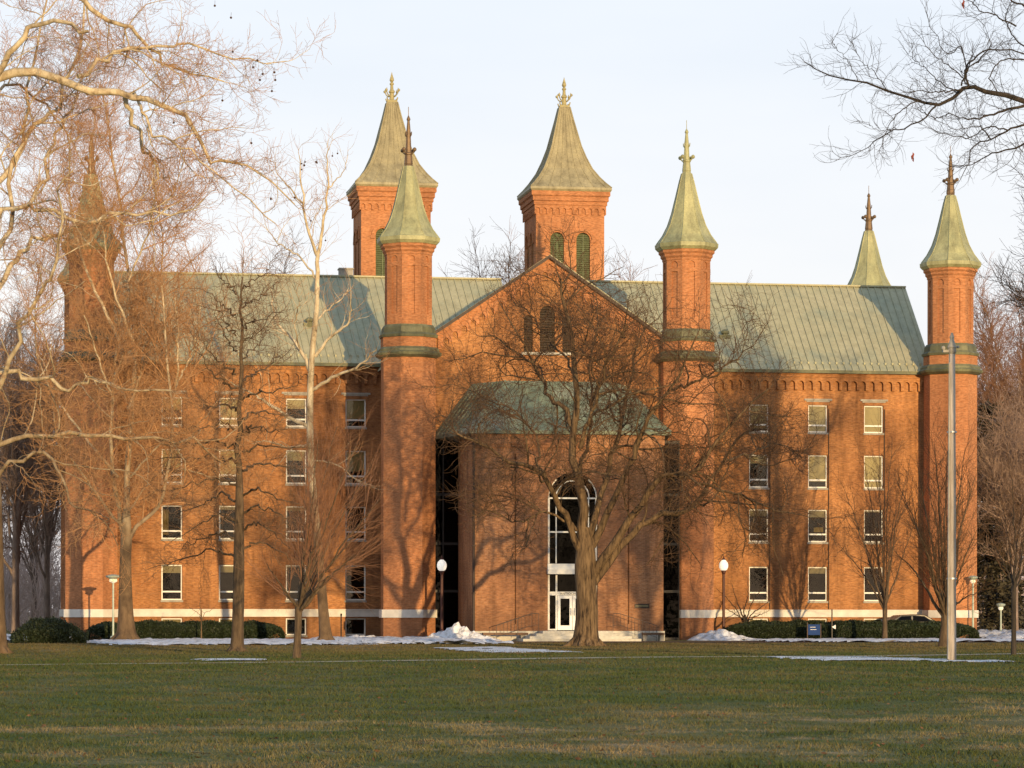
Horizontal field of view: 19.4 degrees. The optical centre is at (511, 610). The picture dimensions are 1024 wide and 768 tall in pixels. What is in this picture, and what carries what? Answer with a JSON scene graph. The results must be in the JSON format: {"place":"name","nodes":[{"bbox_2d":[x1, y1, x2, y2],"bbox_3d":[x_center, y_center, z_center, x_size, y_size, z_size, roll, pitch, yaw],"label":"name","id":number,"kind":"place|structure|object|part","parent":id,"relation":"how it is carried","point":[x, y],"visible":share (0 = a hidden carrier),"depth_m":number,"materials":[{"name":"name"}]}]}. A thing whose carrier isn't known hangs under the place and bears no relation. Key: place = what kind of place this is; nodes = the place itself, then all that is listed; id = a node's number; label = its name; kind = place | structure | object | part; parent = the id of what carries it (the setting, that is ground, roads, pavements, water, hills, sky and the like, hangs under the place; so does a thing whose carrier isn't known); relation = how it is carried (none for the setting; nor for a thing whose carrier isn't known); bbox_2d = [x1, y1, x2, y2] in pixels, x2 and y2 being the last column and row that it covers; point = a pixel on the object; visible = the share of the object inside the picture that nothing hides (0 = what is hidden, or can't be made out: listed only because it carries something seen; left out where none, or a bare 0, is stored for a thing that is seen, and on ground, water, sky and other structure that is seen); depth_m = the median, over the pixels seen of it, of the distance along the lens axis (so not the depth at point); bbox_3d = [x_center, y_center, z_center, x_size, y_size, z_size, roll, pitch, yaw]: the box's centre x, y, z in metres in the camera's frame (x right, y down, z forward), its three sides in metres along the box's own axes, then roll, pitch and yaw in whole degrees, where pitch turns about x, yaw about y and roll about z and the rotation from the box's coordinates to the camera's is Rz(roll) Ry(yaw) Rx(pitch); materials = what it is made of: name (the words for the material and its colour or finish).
{"place":"outdoors","nodes":[
{"label":"outdoors","id":0,"kind":"place"},
{"bbox_2d":[0,653,1022,664],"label":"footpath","id":1,"kind":"structure","parent":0,"point":[545,658],"depth_m":96.59,"materials":[{"name":"grey concrete"}]},
{"bbox_2d":[0,614,1023,767],"bbox_3d":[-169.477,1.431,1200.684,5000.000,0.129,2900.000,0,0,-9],"label":"lawn","id":2,"kind":"structure","parent":0,"point":[995,721],"depth_m":46.44,"materials":[{"name":"green plant"}]},
{"bbox_2d":[0,329,60,618],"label":"bare tree","id":3,"kind":"object","parent":2,"relation":"on","point":[50,527],"visible":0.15,"depth_m":193.71,"materials":[{"name":"brown plant"}]},
{"bbox_2d":[0,297,60,517],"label":"bare tree","id":4,"kind":"object","parent":2,"relation":"on","point":[10,368],"visible":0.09,"depth_m":202.06,"materials":[{"name":"grey plant"}]},
{"bbox_2d":[2,437,60,619],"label":"bare tree","id":5,"kind":"object","parent":2,"relation":"on","point":[31,556],"visible":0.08,"depth_m":219.32,"materials":[{"name":"brown plant"}]},
{"bbox_2d":[0,292,67,632],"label":"bare tree","id":6,"kind":"object","parent":2,"relation":"on","point":[17,505],"visible":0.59,"depth_m":181.56,"materials":[{"name":"brown plant"}]},
{"bbox_2d":[9,615,88,642],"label":"bush","id":7,"kind":"object","parent":2,"relation":"on","point":[40,629],"visible":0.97,"depth_m":144.52,"materials":[{"name":"green plant"}]},
{"bbox_2d":[106,574,118,637],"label":"area lamp","id":8,"kind":"object","parent":2,"relation":"on","point":[113,577],"visible":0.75,"depth_m":158.86,"materials":[{"name":"white metal"}]},
{"bbox_2d":[0,52,275,639],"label":"dense tree","id":9,"kind":"object","parent":2,"relation":"on","point":[137,305],"visible":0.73,"depth_m":152.58,"materials":[{"name":"brown plant"}]},
{"bbox_2d":[0,0,354,653],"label":"pale sycamore","id":10,"kind":"object","parent":2,"relation":"on","point":[52,77],"visible":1,"depth_m":112.53,"materials":[{"name":"beige plant"}]},
{"bbox_2d":[86,619,286,639],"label":"hedge","id":11,"kind":"object","parent":2,"relation":"on","point":[168,629],"visible":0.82,"depth_m":160.76,"materials":[{"name":"green plant"}]},
{"bbox_2d":[189,597,215,637],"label":"sapling","id":12,"kind":"object","parent":2,"relation":"on","point":[200,616],"visible":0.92,"depth_m":159.64,"materials":[{"name":"brown plant"}]},
{"bbox_2d":[195,658,264,660],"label":"snow patch","id":13,"kind":"object","parent":2,"relation":"on","point":[233,659],"visible":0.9,"depth_m":96.76,"materials":[{"name":"white snow"}]},
{"bbox_2d":[126,233,339,651],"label":"straight tree","id":14,"kind":"object","parent":2,"relation":"on","point":[237,639],"visible":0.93,"depth_m":117.75,"materials":[{"name":"brown plant"}]},
{"bbox_2d":[157,217,310,273],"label":"bare tree","id":15,"kind":"object","parent":2,"relation":"on","point":[242,258],"visible":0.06,"depth_m":207.97,"materials":[{"name":"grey plant"}]},
{"bbox_2d":[86,638,388,644],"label":"snow patch","id":16,"kind":"object","parent":2,"relation":"on","point":[197,641],"visible":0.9,"depth_m":142.44,"materials":[{"name":"white snow"}]},
{"bbox_2d":[218,124,410,639],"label":"white sycamore","id":17,"kind":"object","parent":2,"relation":"on","point":[325,632],"visible":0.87,"depth_m":149.41,"materials":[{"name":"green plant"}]},
{"bbox_2d":[231,390,414,657],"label":"tree","id":18,"kind":"object","parent":2,"relation":"on","point":[307,593],"visible":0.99,"depth_m":100.77,"materials":[{"name":"brown plant"}]},
{"bbox_2d":[340,614,341,636],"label":"marker post","id":19,"kind":"object","parent":2,"relation":"on","point":[341,626],"visible":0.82,"depth_m":165.90,"materials":[{"name":"metal"}]},
{"bbox_2d":[349,635,374,637],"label":"snow pile","id":20,"kind":"object","parent":2,"relation":"on","point":[354,636],"visible":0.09,"depth_m":159.92,"materials":[{"name":"white snow"}]},
{"bbox_2d":[310,636,513,643],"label":"snow patch","id":21,"kind":"object","parent":2,"relation":"on","point":[403,640],"visible":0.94,"depth_m":145.51,"materials":[{"name":"white snow"}]},
{"bbox_2d":[437,556,446,630],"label":"street lamp","id":22,"kind":"object","parent":2,"relation":"on","point":[441,565],"visible":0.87,"depth_m":159.70,"materials":[{"name":"black metal"}]},
{"bbox_2d":[426,622,501,640],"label":"snow pile","id":23,"kind":"object","parent":2,"relation":"on","point":[457,630],"visible":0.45,"depth_m":156.17,"materials":[{"name":"white snow"}]},
{"bbox_2d":[439,215,523,284],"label":"bare tree","id":24,"kind":"object","parent":2,"relation":"on","point":[481,273],"visible":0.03,"depth_m":207.46,"materials":[{"name":"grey plant"}]},
{"bbox_2d":[435,646,573,652],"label":"snow patch","id":25,"kind":"object","parent":2,"relation":"on","point":[507,649],"visible":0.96,"depth_m":123.01,"materials":[{"name":"white snow"}]},
{"bbox_2d":[482,633,527,638],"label":"bench","id":26,"kind":"object","parent":2,"relation":"on","point":[522,635],"visible":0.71,"depth_m":157.50,"materials":[{"name":"grey wood"}]},
{"bbox_2d":[3,503,1023,631],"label":"distant woods","id":27,"kind":"object","parent":2,"relation":"on","point":[26,603],"visible":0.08,"depth_m":226.82,"materials":[{"name":"plant"}]},
{"bbox_2d":[496,613,538,638],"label":"handrail","id":28,"kind":"object","parent":2,"relation":"on","point":[517,625],"visible":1,"depth_m":157.29,"materials":[{"name":"metal"}]},
{"bbox_2d":[57,73,982,640],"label":"college building","id":29,"kind":"structure","parent":2,"relation":"on","point":[857,349],"depth_m":169.51,"materials":[{"name":"brick"}]},
{"bbox_2d":[161,618,181,621],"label":"window","id":30,"kind":"structure","parent":29,"relation":"in","point":[162,619],"depth_m":168.41,"materials":[{"name":"paint"}]},
{"bbox_2d":[161,565,182,601],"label":"window","id":31,"kind":"structure","parent":29,"relation":"in","point":[171,586],"depth_m":168.41,"materials":[{"name":"glass"}]},
{"bbox_2d":[161,505,182,540],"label":"window","id":32,"kind":"structure","parent":29,"relation":"in","point":[166,519],"depth_m":168.41,"materials":[{"name":"glass"}]},
{"bbox_2d":[161,449,182,484],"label":"window","id":33,"kind":"structure","parent":29,"relation":"in","point":[163,449],"depth_m":168.50,"materials":[{"name":"glass"}]},
{"bbox_2d":[162,390,184,426],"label":"window","id":34,"kind":"structure","parent":29,"relation":"in","point":[180,390],"depth_m":168.50,"materials":[{"name":"glass"}]},
{"bbox_2d":[218,565,232,601],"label":"window","id":35,"kind":"structure","parent":29,"relation":"in","point":[225,571],"depth_m":168.91,"materials":[{"name":"glass"}]},
{"bbox_2d":[219,618,231,622],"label":"window","id":36,"kind":"structure","parent":29,"relation":"in","point":[223,619],"depth_m":168.91,"materials":[{"name":"paint"}]},
{"bbox_2d":[219,506,234,540],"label":"window","id":37,"kind":"structure","parent":29,"relation":"in","point":[230,529],"depth_m":168.95,"materials":[{"name":"glass"}]},
{"bbox_2d":[218,449,235,484],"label":"window","id":38,"kind":"structure","parent":29,"relation":"in","point":[221,472],"depth_m":169.03,"materials":[{"name":"glass"}]},
{"bbox_2d":[216,391,238,427],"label":"window","id":39,"kind":"structure","parent":29,"relation":"in","point":[233,413],"depth_m":168.99,"materials":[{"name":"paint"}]},
{"bbox_2d":[282,392,306,428],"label":"window","id":40,"kind":"structure","parent":29,"relation":"in","point":[298,401],"depth_m":169.57,"materials":[{"name":"glass"}]},
{"bbox_2d":[285,565,305,601],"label":"window","id":41,"kind":"structure","parent":29,"relation":"in","point":[293,592],"depth_m":169.57,"materials":[{"name":"glass"}]},
{"bbox_2d":[285,450,305,485],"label":"window","id":42,"kind":"structure","parent":29,"relation":"in","point":[292,456],"depth_m":169.61,"materials":[{"name":"glass"}]},
{"bbox_2d":[286,506,305,541],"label":"window","id":43,"kind":"structure","parent":29,"relation":"in","point":[287,513],"depth_m":169.57,"materials":[{"name":"glass"}]},
{"bbox_2d":[285,618,306,636],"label":"window","id":44,"kind":"structure","parent":29,"relation":"in","point":[290,622],"depth_m":169.53,"materials":[{"name":"glass"}]},
{"bbox_2d":[344,565,366,601],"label":"window","id":45,"kind":"structure","parent":29,"relation":"in","point":[350,596],"depth_m":170.11,"materials":[{"name":"glass"}]},
{"bbox_2d":[341,393,369,428],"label":"window","id":46,"kind":"structure","parent":29,"relation":"in","point":[352,405],"depth_m":170.19,"materials":[{"name":"glass"}]},
{"bbox_2d":[344,618,366,636],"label":"window","id":47,"kind":"structure","parent":29,"relation":"in","point":[353,626],"depth_m":170.11,"materials":[{"name":"glass"}]},
{"bbox_2d":[345,507,366,541],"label":"window","id":48,"kind":"structure","parent":29,"relation":"in","point":[358,509],"depth_m":170.15,"materials":[{"name":"glass"}]},
{"bbox_2d":[345,451,366,485],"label":"window","id":49,"kind":"structure","parent":29,"relation":"in","point":[361,454],"depth_m":170.19,"materials":[{"name":"glass"}]},
{"bbox_2d":[748,567,767,602],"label":"window","id":50,"kind":"structure","parent":29,"relation":"in","point":[756,574],"depth_m":173.97,"materials":[{"name":"glass"}]},
{"bbox_2d":[748,509,767,543],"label":"window","id":51,"kind":"structure","parent":29,"relation":"in","point":[766,510],"depth_m":173.97,"materials":[{"name":"glass"}]},
{"bbox_2d":[748,455,768,488],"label":"window","id":52,"kind":"structure","parent":29,"relation":"in","point":[751,487],"depth_m":174.01,"materials":[{"name":"glass"}]},
{"bbox_2d":[749,404,768,433],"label":"window","id":53,"kind":"structure","parent":29,"relation":"in","point":[755,409],"depth_m":174.06,"materials":[{"name":"glass"}]},
{"bbox_2d":[750,618,767,620],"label":"window","id":54,"kind":"structure","parent":29,"relation":"in","point":[764,619],"depth_m":173.95,"materials":[{"name":"paint"}]},
{"bbox_2d":[807,567,827,602],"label":"window","id":55,"kind":"structure","parent":29,"relation":"in","point":[817,576],"depth_m":174.57,"materials":[{"name":"glass"}]},
{"bbox_2d":[807,510,827,543],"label":"window","id":56,"kind":"structure","parent":29,"relation":"in","point":[811,528],"depth_m":174.57,"materials":[{"name":"glass"}]},
{"bbox_2d":[807,455,827,489],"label":"window","id":57,"kind":"structure","parent":29,"relation":"in","point":[820,471],"depth_m":174.61,"materials":[{"name":"glass"}]},
{"bbox_2d":[808,618,826,621],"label":"window","id":58,"kind":"structure","parent":29,"relation":"in","point":[811,619],"depth_m":174.55,"materials":[{"name":"paint"}]},
{"bbox_2d":[804,399,831,433],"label":"window","id":59,"kind":"structure","parent":29,"relation":"in","point":[820,415],"depth_m":174.61,"materials":[{"name":"glass"}]},
{"bbox_2d":[863,567,882,602],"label":"window","id":60,"kind":"structure","parent":29,"relation":"in","point":[869,596],"depth_m":175.08,"materials":[{"name":"glass"}]},
{"bbox_2d":[863,456,883,489],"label":"window","id":61,"kind":"structure","parent":29,"relation":"in","point":[869,462],"depth_m":175.17,"materials":[{"name":"glass"}]},
{"bbox_2d":[864,619,882,621],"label":"window","id":62,"kind":"structure","parent":29,"relation":"in","point":[869,620],"depth_m":175.08,"materials":[{"name":"paint"}]},
{"bbox_2d":[864,510,883,543],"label":"window","id":63,"kind":"structure","parent":29,"relation":"in","point":[874,511],"depth_m":175.08,"materials":[{"name":"glass"}]},
{"bbox_2d":[860,399,887,434],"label":"window","id":64,"kind":"structure","parent":29,"relation":"in","point":[870,412],"depth_m":175.17,"materials":[{"name":"glass"}]},
{"bbox_2d":[515,631,640,640],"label":"entrance steps","id":65,"kind":"structure","parent":2,"relation":"on","point":[566,636],"depth_m":156.80,"materials":[{"name":"concrete"}]},
{"bbox_2d":[606,245,653,280],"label":"bare tree","id":66,"kind":"object","parent":2,"relation":"on","point":[629,269],"visible":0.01,"depth_m":210.69,"materials":[{"name":"grey plant"}]},
{"bbox_2d":[398,205,871,646],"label":"spreading tree","id":67,"kind":"object","parent":2,"relation":"on","point":[590,571],"visible":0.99,"depth_m":135.70,"materials":[{"name":"brown plant"}]},
{"bbox_2d":[613,613,656,636],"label":"handrail","id":68,"kind":"object","parent":2,"relation":"on","point":[638,623],"visible":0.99,"depth_m":158.38,"materials":[{"name":"metal"}]},
{"bbox_2d":[641,633,664,640],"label":"bench","id":69,"kind":"object","parent":2,"relation":"on","point":[660,637],"visible":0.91,"depth_m":158.80,"materials":[{"name":"grey concrete"}]},
{"bbox_2d":[688,629,753,640],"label":"snow pile","id":70,"kind":"object","parent":2,"relation":"on","point":[720,635],"visible":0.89,"depth_m":162.04,"materials":[{"name":"white snow"}]},
{"bbox_2d":[719,555,727,628],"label":"street lamp","id":71,"kind":"object","parent":2,"relation":"on","point":[723,567],"visible":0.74,"depth_m":168.38,"materials":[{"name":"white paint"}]},
{"bbox_2d":[714,574,780,621],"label":"shrub","id":72,"kind":"object","parent":2,"relation":"on","point":[744,618],"visible":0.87,"depth_m":169.09,"materials":[{"name":"brown plant"}]},
{"bbox_2d":[807,622,820,637],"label":"direction sign","id":73,"kind":"object","parent":2,"relation":"on","point":[813,629],"visible":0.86,"depth_m":165.16,"materials":[{"name":"blue metal"}]},
{"bbox_2d":[831,609,835,637],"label":"arrow sign","id":74,"kind":"object","parent":2,"relation":"on","point":[832,626],"visible":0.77,"depth_m":165.44,"materials":[{"name":"metal"}]},
{"bbox_2d":[724,619,979,638],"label":"hedge","id":75,"kind":"object","parent":2,"relation":"on","point":[796,628],"visible":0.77,"depth_m":167.04,"materials":[{"name":"green plant"}]},
{"bbox_2d":[769,656,946,660],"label":"snow patch","id":76,"kind":"object","parent":2,"relation":"on","point":[845,658],"visible":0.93,"depth_m":96.88,"materials":[{"name":"white snow"}]},
{"bbox_2d":[821,407,925,638],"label":"young tree","id":77,"kind":"object","parent":2,"relation":"on","point":[883,597],"visible":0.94,"depth_m":163.15,"materials":[{"name":"brown plant"}]},
{"bbox_2d":[742,638,1023,641],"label":"snow patch","id":78,"kind":"object","parent":2,"relation":"on","point":[885,639],"visible":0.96,"depth_m":157.87,"materials":[{"name":"white snow"}]},
{"bbox_2d":[779,0,1023,199],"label":"overhanging tree","id":79,"kind":"object","parent":2,"relation":"on","point":[1000,94],"visible":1,"depth_m":83.66,"materials":[{"name":"brown plant"}]},
{"bbox_2d":[887,614,934,621],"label":"parked car","id":80,"kind":"object","parent":2,"relation":"on","point":[920,617],"visible":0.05,"depth_m":171.99,"materials":[{"name":"paint"}]},
{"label":"side window","id":81,"kind":"part","parent":80,"relation":"part of","materials":[{"name":"black glass"}]},
{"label":"side window","id":82,"kind":"part","parent":80,"relation":"part of","materials":[{"name":"black glass"}]},
{"bbox_2d":[869,398,1001,646],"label":"many stemmed tree","id":83,"kind":"object","parent":2,"relation":"on","point":[941,583],"visible":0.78,"depth_m":135.34,"materials":[{"name":"brown plant"}]},
{"bbox_2d":[941,333,959,659],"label":"utility pole","id":84,"kind":"object","parent":2,"relation":"on","point":[951,581],"visible":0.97,"depth_m":93.74,"materials":[{"name":"metal"}]},
{"bbox_2d":[928,660,1015,661],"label":"snow patch","id":85,"kind":"object","parent":2,"relation":"on","point":[972,660],"visible":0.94,"depth_m":92.73,"materials":[{"name":"white snow"}]},
{"bbox_2d":[968,576,977,626],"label":"area lamp","id":86,"kind":"object","parent":2,"relation":"on","point":[973,578],"visible":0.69,"depth_m":172.87,"materials":[{"name":"white metal"}]},
{"bbox_2d":[956,431,1023,654],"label":"slender tree","id":87,"kind":"object","parent":2,"relation":"on","point":[1014,580],"visible":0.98,"depth_m":108.41,"materials":[{"name":"brown plant"}]},
{"bbox_2d":[968,125,1023,390],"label":"edge tree","id":88,"kind":"object","parent":2,"relation":"on","point":[1016,298],"visible":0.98,"depth_m":139.35,"materials":[{"name":"brown plant"}]},
{"bbox_2d":[973,252,1023,540],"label":"bare tree","id":89,"kind":"object","parent":2,"relation":"on","point":[977,338],"visible":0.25,"depth_m":207.20,"materials":[{"name":"brown plant"}]},
{"bbox_2d":[976,302,1023,628],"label":"bare tree","id":90,"kind":"object","parent":2,"relation":"on","point":[989,383],"visible":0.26,"depth_m":198.70,"materials":[{"name":"brown plant"}]},
{"bbox_2d":[977,362,1023,630],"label":"bare tree","id":91,"kind":"object","parent":2,"relation":"on","point":[994,467],"visible":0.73,"depth_m":184.69,"materials":[{"name":"brown plant"}]},
{"bbox_2d":[977,398,1023,630],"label":"conifer","id":92,"kind":"object","parent":2,"relation":"on","point":[996,594],"visible":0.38,"depth_m":193.08,"materials":[{"name":"green plant"}]},
{"bbox_2d":[977,336,1023,551],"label":"bare tree","id":93,"kind":"object","parent":2,"relation":"on","point":[1007,407],"visible":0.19,"depth_m":190.38,"materials":[{"name":"brown plant"}]},
{"bbox_2d":[977,391,1023,629],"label":"conifer","id":94,"kind":"object","parent":2,"relation":"on","point":[983,613],"visible":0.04,"depth_m":204.23,"materials":[{"name":"green plant"}]},
{"bbox_2d":[996,603,1004,630],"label":"area lamp","id":95,"kind":"object","parent":2,"relation":"on","point":[1000,606],"visible":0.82,"depth_m":184.60,"materials":[{"name":"white metal"}]},
{"bbox_2d":[978,629,1023,638],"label":"snow patch","id":96,"kind":"object","parent":2,"relation":"on","point":[998,634],"visible":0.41,"depth_m":178.72,"materials":[{"name":"white snow"}]},
{"bbox_2d":[0,642,1023,767],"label":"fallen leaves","id":97,"kind":"object","parent":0,"point":[828,765],"depth_m":51.10,"materials":[{"name":"plant"}]},
{"bbox_2d":[0,0,1023,611],"label":"sky","id":98,"kind":"structure","parent":0,"point":[480,82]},
{"bbox_2d":[7,641,1023,642],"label":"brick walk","id":99,"kind":"structure","parent":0,"point":[764,641],"depth_m":155.97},
{"bbox_2d":[529,641,655,641],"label":"brick walk","id":100,"kind":"structure","parent":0,"point":[603,641],"depth_m":154.77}
]}

